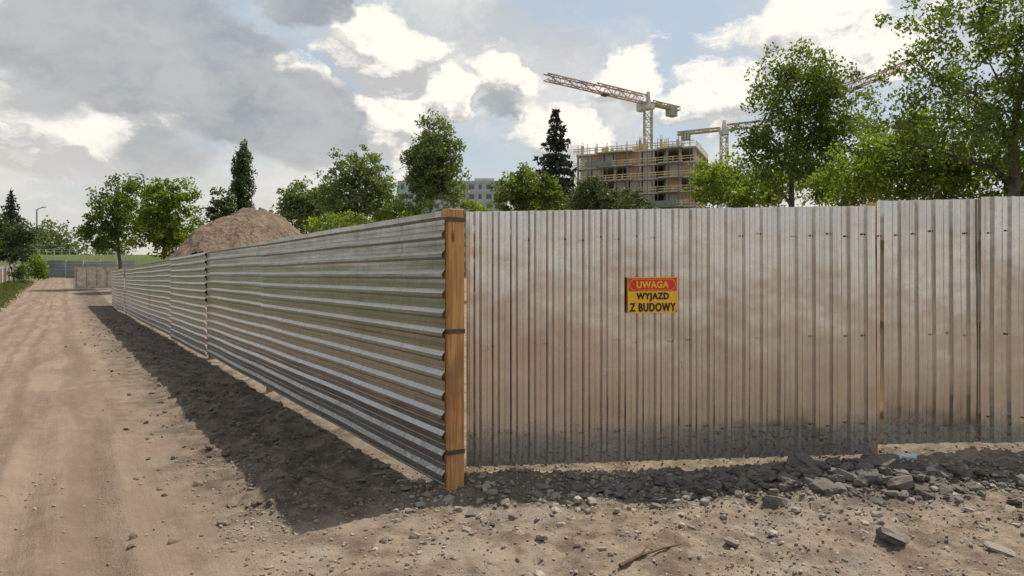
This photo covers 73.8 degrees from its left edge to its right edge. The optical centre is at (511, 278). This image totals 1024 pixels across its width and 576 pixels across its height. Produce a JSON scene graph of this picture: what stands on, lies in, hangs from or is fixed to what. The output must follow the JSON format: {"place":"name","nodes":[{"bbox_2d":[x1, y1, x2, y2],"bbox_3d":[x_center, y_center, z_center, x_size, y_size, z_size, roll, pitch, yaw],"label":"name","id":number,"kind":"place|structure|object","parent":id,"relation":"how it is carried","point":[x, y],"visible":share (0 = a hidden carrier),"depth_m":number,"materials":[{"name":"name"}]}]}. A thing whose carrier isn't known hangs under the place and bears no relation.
{"place":"outdoors","nodes":[
{"label":"outdoors","id":0,"kind":"place"},
{"bbox_2d":[0,280,34,311],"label":"grass","id":1,"kind":"structure","parent":0,"point":[7,286],"depth_m":53.58,"materials":[{"name":"green plant"}]},
{"bbox_2d":[0,255,1023,575],"bbox_3d":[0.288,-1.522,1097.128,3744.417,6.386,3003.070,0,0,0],"label":"ground","id":2,"kind":"structure","parent":0,"point":[60,389],"depth_m":4.82,"materials":[{"name":"brown soil"}]},
{"bbox_2d":[0,264,16,282],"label":"concrete panel fence","id":3,"kind":"object","parent":2,"relation":"on","point":[4,276],"visible":0.57,"depth_m":78.95,"materials":[{"name":"white concrete"}]},
{"bbox_2d":[0,190,38,263],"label":"spruce tree","id":4,"kind":"object","parent":2,"relation":"on","point":[11,212],"visible":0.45,"depth_m":91.69,"materials":[{"name":"green plant"}]},
{"bbox_2d":[6,261,34,282],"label":"shrub","id":5,"kind":"object","parent":2,"relation":"on","point":[21,270],"visible":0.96,"depth_m":73.75,"materials":[{"name":"green plant"}]},
{"bbox_2d":[0,213,46,280],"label":"tree","id":6,"kind":"object","parent":2,"relation":"on","point":[17,234],"visible":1,"depth_m":79.98,"materials":[{"name":"green plant"}]},
{"bbox_2d":[27,253,49,279],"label":"shrub","id":7,"kind":"object","parent":2,"relation":"on","point":[37,265],"visible":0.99,"depth_m":84.83,"materials":[{"name":"green plant"}]},
{"bbox_2d":[36,207,45,256],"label":"street lamp","id":8,"kind":"object","parent":2,"relation":"on","point":[37,224],"visible":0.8,"depth_m":124.89,"materials":[{"name":"grey metal"}]},
{"bbox_2d":[33,249,116,254],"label":"guard railing","id":9,"kind":"object","parent":2,"relation":"on","point":[71,249],"visible":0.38,"depth_m":133.96,"materials":[{"name":"metal"}]},
{"bbox_2d":[31,260,134,278],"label":"grey metal fence","id":10,"kind":"object","parent":2,"relation":"on","point":[62,268],"visible":0.48,"depth_m":95.93,"materials":[{"name":"grey metal"}]},
{"bbox_2d":[74,267,116,287],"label":"site gate","id":11,"kind":"structure","parent":2,"relation":"on","point":[93,277],"depth_m":60.99,"materials":[{"name":"grey metal"}]},
{"bbox_2d":[73,173,148,268],"bbox_3d":[-33.869,-3.952,58.023,6.668,10.146,5.353,0,0,0],"label":"deciduous tree","id":12,"kind":"object","parent":2,"relation":"on","point":[114,229],"visible":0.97,"depth_m":57.36,"materials":[{"name":"green plant"}]},
{"bbox_2d":[122,176,205,259],"bbox_3d":[-27.403,-3.475,54.172,6.271,9.378,5.808,0,0,0],"label":"deciduous tree","id":13,"kind":"object","parent":2,"relation":"on","point":[158,224],"visible":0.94,"depth_m":53.37,"materials":[{"name":"green plant"}]},
{"bbox_2d":[201,186,237,222],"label":"deciduous tree","id":14,"kind":"object","parent":2,"relation":"on","point":[226,205],"visible":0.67,"depth_m":109.12,"materials":[{"name":"green plant"}]},
{"bbox_2d":[148,207,302,291],"bbox_3d":[-17.742,-1.107,47.000,18.000,7.492,16.000,0,0,0],"label":"dirt mound","id":15,"kind":"object","parent":2,"relation":"on","point":[244,226],"visible":0.2,"depth_m":42.15,"materials":[{"name":"soil"}]},
{"bbox_2d":[227,139,257,212],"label":"poplar tree","id":16,"kind":"object","parent":2,"relation":"on","point":[241,169],"visible":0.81,"depth_m":117.37,"materials":[{"name":"green plant"}]},
{"bbox_2d":[64,318,430,548],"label":"dirt clods","id":17,"kind":"object","parent":2,"relation":"on","point":[232,504],"visible":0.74,"depth_m":6.26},
{"bbox_2d":[111,211,444,485],"bbox_3d":[-11.673,0.567,22.141,0.189,2.226,40.675,0,0,-33],"label":"corrugated metal fence","id":18,"kind":"object","parent":2,"relation":"on","point":[343,328],"visible":1,"depth_m":7.18,"materials":[{"name":"metal"}]},
{"bbox_2d":[275,170,336,233],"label":"deciduous tree","id":19,"kind":"object","parent":2,"relation":"on","point":[292,200],"visible":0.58,"depth_m":78.91,"materials":[{"name":"green plant"}]},
{"bbox_2d":[310,144,403,223],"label":"deciduous tree","id":20,"kind":"object","parent":2,"relation":"on","point":[370,195],"visible":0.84,"depth_m":70.68,"materials":[{"name":"green plant"}]},
{"bbox_2d":[303,197,497,269],"bbox_3d":[-9.180,-2.801,57.067,17.342,8.037,5.089,0,0,11],"label":"bush","id":21,"kind":"object","parent":2,"relation":"on","point":[335,218],"visible":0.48,"depth_m":56.86,"materials":[{"name":"green plant"}]},
{"bbox_2d":[399,108,472,212],"bbox_3d":[-6.681,-6.860,59.942,6.563,15.953,6.424,0,0,0],"label":"birch tree","id":22,"kind":"object","parent":2,"relation":"on","point":[431,162],"visible":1,"depth_m":58.91,"materials":[{"name":"green plant"}]},
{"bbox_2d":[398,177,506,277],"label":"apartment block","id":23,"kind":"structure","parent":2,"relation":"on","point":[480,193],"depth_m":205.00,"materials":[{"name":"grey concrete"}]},
{"bbox_2d":[401,185,499,275],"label":"windows","id":24,"kind":"structure","parent":23,"relation":"in","point":[471,196],"depth_m":204.94,"materials":[{"name":"grey glass"}]},
{"bbox_2d":[441,209,464,490],"bbox_3d":[-0.454,0.545,5.207,0.150,2.141,0.145,0,0,-33],"label":"wooden corner post","id":25,"kind":"object","parent":2,"relation":"on","point":[453,354],"visible":0.77,"depth_m":5.15,"materials":[{"name":"brown wood"}]},
{"bbox_2d":[18,193,915,254],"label":"distant trees","id":26,"kind":"object","parent":2,"relation":"on","point":[56,242],"visible":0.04,"depth_m":183.36,"materials":[{"name":"green plant"}]},
{"bbox_2d":[465,508,478,516],"bbox_3d":[-0.267,1.581,4.602,0.082,0.045,0.099,0,0,14],"label":"asphalt chunk","id":27,"kind":"object","parent":2,"relation":"on","point":[472,512],"visible":1,"depth_m":4.58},
{"bbox_2d":[482,161,569,211],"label":"deciduous tree","id":28,"kind":"object","parent":2,"relation":"on","point":[531,192],"visible":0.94,"depth_m":44.20,"materials":[{"name":"green plant"}]},
{"bbox_2d":[532,108,578,209],"bbox_3d":[4.132,-7.653,64.258,7.990,17.182,7.980,0,0,-40],"label":"spruce tree","id":29,"kind":"object","parent":2,"relation":"on","point":[555,143],"visible":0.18,"depth_m":63.52,"materials":[{"name":"green plant"}]},
{"bbox_2d":[566,174,656,209],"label":"deciduous tree","id":30,"kind":"object","parent":2,"relation":"on","point":[595,197],"visible":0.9,"depth_m":49.23,"materials":[{"name":"green plant"}]},
{"bbox_2d":[543,73,679,148],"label":"tower crane","id":31,"kind":"object","parent":2,"relation":"on","point":[671,110],"visible":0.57,"depth_m":167.82,"materials":[{"name":"metal"}]},
{"bbox_2d":[574,135,707,208],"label":"building under construction","id":32,"kind":"structure","parent":2,"relation":"on","point":[660,175],"depth_m":145.79,"materials":[{"name":"concrete"}]},
{"bbox_2d":[619,543,681,567],"bbox_3d":[0.780,1.545,3.855,0.473,0.069,0.041,0,0,-33],"label":"stick","id":33,"kind":"object","parent":2,"relation":"on","point":[630,560],"visible":1,"depth_m":3.81,"materials":[{"name":"brown wood"}]},
{"bbox_2d":[372,457,1023,575],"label":"scattered stones","id":34,"kind":"object","parent":2,"relation":"on","point":[492,494],"visible":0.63,"depth_m":4.73,"materials":[{"name":"grey stone"}]},
{"bbox_2d":[677,120,777,207],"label":"tower crane","id":35,"kind":"object","parent":2,"relation":"on","point":[686,134],"visible":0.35,"depth_m":205.25,"materials":[{"name":"metal"}]},
{"bbox_2d":[723,536,739,546],"bbox_3d":[1.289,1.544,3.998,0.083,0.050,0.092,0,0,44],"label":"asphalt chunk","id":36,"kind":"object","parent":2,"relation":"on","point":[729,540],"visible":1,"depth_m":3.98,"materials":[{"name":"stone"}]},
{"bbox_2d":[681,147,797,207],"bbox_3d":[8.755,-1.610,26.020,4.201,6.536,3.807,0,0,-37],"label":"tree","id":37,"kind":"object","parent":2,"relation":"on","point":[714,188],"visible":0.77,"depth_m":25.52,"materials":[{"name":"green plant"}]},
{"bbox_2d":[466,196,1023,466],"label":"corrugated metal fence","id":38,"kind":"object","parent":2,"relation":"on","point":[867,328],"visible":1,"depth_m":5.72,"materials":[{"name":"metal"}]},
{"bbox_2d":[627,277,677,312],"bbox_3d":[1.162,0.137,5.647,0.418,0.296,0.027,-1,0,-3],"label":"warning sign","id":39,"kind":"object","parent":38,"relation":"attached to","point":[652,294],"visible":1,"depth_m":5.64,"materials":[{"name":"metal"}]},
{"bbox_2d":[542,451,1023,510],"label":"rubble pile","id":40,"kind":"object","parent":2,"relation":"on","point":[887,470],"visible":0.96,"depth_m":4.96,"materials":[{"name":"broken concrete"},{"name":"stone"}]},
{"bbox_2d":[725,37,884,206],"bbox_3d":[9.102,-2.890,21.097,4.965,9.086,3.608,0,0,0],"label":"deciduous tree","id":41,"kind":"object","parent":2,"relation":"on","point":[820,86],"visible":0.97,"depth_m":20.53,"materials":[{"name":"green plant"}]},
{"bbox_2d":[780,153,902,206],"bbox_3d":[11.835,-1.411,24.044,4.301,6.165,3.409,0,0,0],"label":"tree","id":42,"kind":"object","parent":2,"relation":"on","point":[862,201],"visible":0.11,"depth_m":23.71,"materials":[{"name":"green plant"}]},
{"bbox_2d":[803,62,907,206],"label":"tower crane","id":43,"kind":"object","parent":2,"relation":"on","point":[859,86],"visible":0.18,"depth_m":174.12,"materials":[{"name":"metal"}]},
{"bbox_2d":[804,103,979,205],"bbox_3d":[9.357,-1.322,16.874,3.694,5.962,3.282,0,0,42],"label":"tree","id":44,"kind":"object","parent":2,"relation":"on","point":[857,176],"visible":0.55,"depth_m":16.62,"materials":[{"name":"green plant"}]},
{"bbox_2d":[875,526,908,545],"bbox_3d":[2.259,1.528,4.032,0.178,0.124,0.235,0,0,0],"label":"asphalt chunk","id":45,"kind":"object","parent":2,"relation":"on","point":[893,536],"visible":0.93,"depth_m":3.98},
{"bbox_2d":[894,453,916,460],"bbox_3d":[3.272,1.492,5.725,0.212,0.066,0.066,0,0,14],"label":"plastic bottle","id":46,"kind":"object","parent":2,"relation":"on","point":[910,456],"visible":0.56,"depth_m":5.69,"materials":[{"name":"white"}]},
{"bbox_2d":[844,0,1023,195],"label":"tree","id":47,"kind":"object","parent":2,"relation":"on","point":[987,116],"visible":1,"depth_m":13.38,"materials":[{"name":"green plant"}]},
{"bbox_2d":[850,123,1023,205],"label":"tree","id":48,"kind":"object","parent":2,"relation":"on","point":[974,181],"visible":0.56,"depth_m":15.76,"materials":[{"name":"green plant"}]},
{"bbox_2d":[982,541,1015,556],"bbox_3d":[2.752,1.530,3.851,0.155,0.063,0.100,0,0,23],"label":"asphalt chunk","id":49,"kind":"object","parent":2,"relation":"on","point":[993,546],"visible":0.99,"depth_m":3.84,"materials":[{"name":"stone"}]},
{"bbox_2d":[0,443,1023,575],"bbox_3d":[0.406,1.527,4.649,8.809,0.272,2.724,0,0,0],"label":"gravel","id":50,"kind":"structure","parent":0,"point":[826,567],"depth_m":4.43,"materials":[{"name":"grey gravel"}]},
{"bbox_2d":[0,0,1023,254],"label":"sky","id":51,"kind":"structure","parent":0,"point":[91,91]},
{"bbox_2d":[439,463,680,483],"bbox_3d":[0.379,1.543,5.445,1.920,0.148,0.447,0,0,-8],"label":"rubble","id":52,"kind":"object","parent":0,"point":[547,471],"visible":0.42,"depth_m":5.46,"materials":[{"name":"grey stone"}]}
]}

